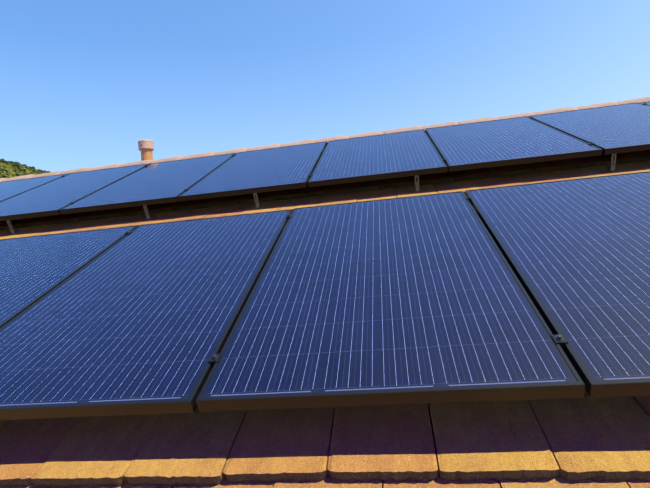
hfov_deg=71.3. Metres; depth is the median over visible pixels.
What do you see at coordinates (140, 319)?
solar panel
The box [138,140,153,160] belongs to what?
flue vent pipe
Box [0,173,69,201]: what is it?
solar panel
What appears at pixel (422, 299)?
solar panel
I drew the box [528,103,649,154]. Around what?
solar panel
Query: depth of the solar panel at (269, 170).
3.82 m
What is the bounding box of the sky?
[0,0,649,171]
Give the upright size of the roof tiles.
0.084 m
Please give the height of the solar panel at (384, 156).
0.040 m
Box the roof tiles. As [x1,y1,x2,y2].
[0,150,649,487]
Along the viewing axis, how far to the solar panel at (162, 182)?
3.98 m
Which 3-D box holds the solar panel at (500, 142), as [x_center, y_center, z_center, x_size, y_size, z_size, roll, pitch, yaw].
[1.439,-0.890,3.843,0.992,0.041,1.650,-5,22,8]
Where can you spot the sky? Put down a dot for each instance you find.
(82, 82)
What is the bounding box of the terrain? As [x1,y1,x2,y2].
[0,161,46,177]
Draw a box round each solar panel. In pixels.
[0,163,150,220]
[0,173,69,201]
[0,209,291,419]
[0,225,137,327]
[59,153,236,213]
[178,141,327,201]
[196,191,584,411]
[308,129,447,186]
[425,116,601,171]
[465,171,649,397]
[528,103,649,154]
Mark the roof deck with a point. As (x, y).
(431, 425)
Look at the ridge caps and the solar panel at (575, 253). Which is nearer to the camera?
the solar panel at (575, 253)
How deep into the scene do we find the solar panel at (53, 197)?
4.26 m
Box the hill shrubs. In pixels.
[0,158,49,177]
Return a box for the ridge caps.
[0,97,649,181]
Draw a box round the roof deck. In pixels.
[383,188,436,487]

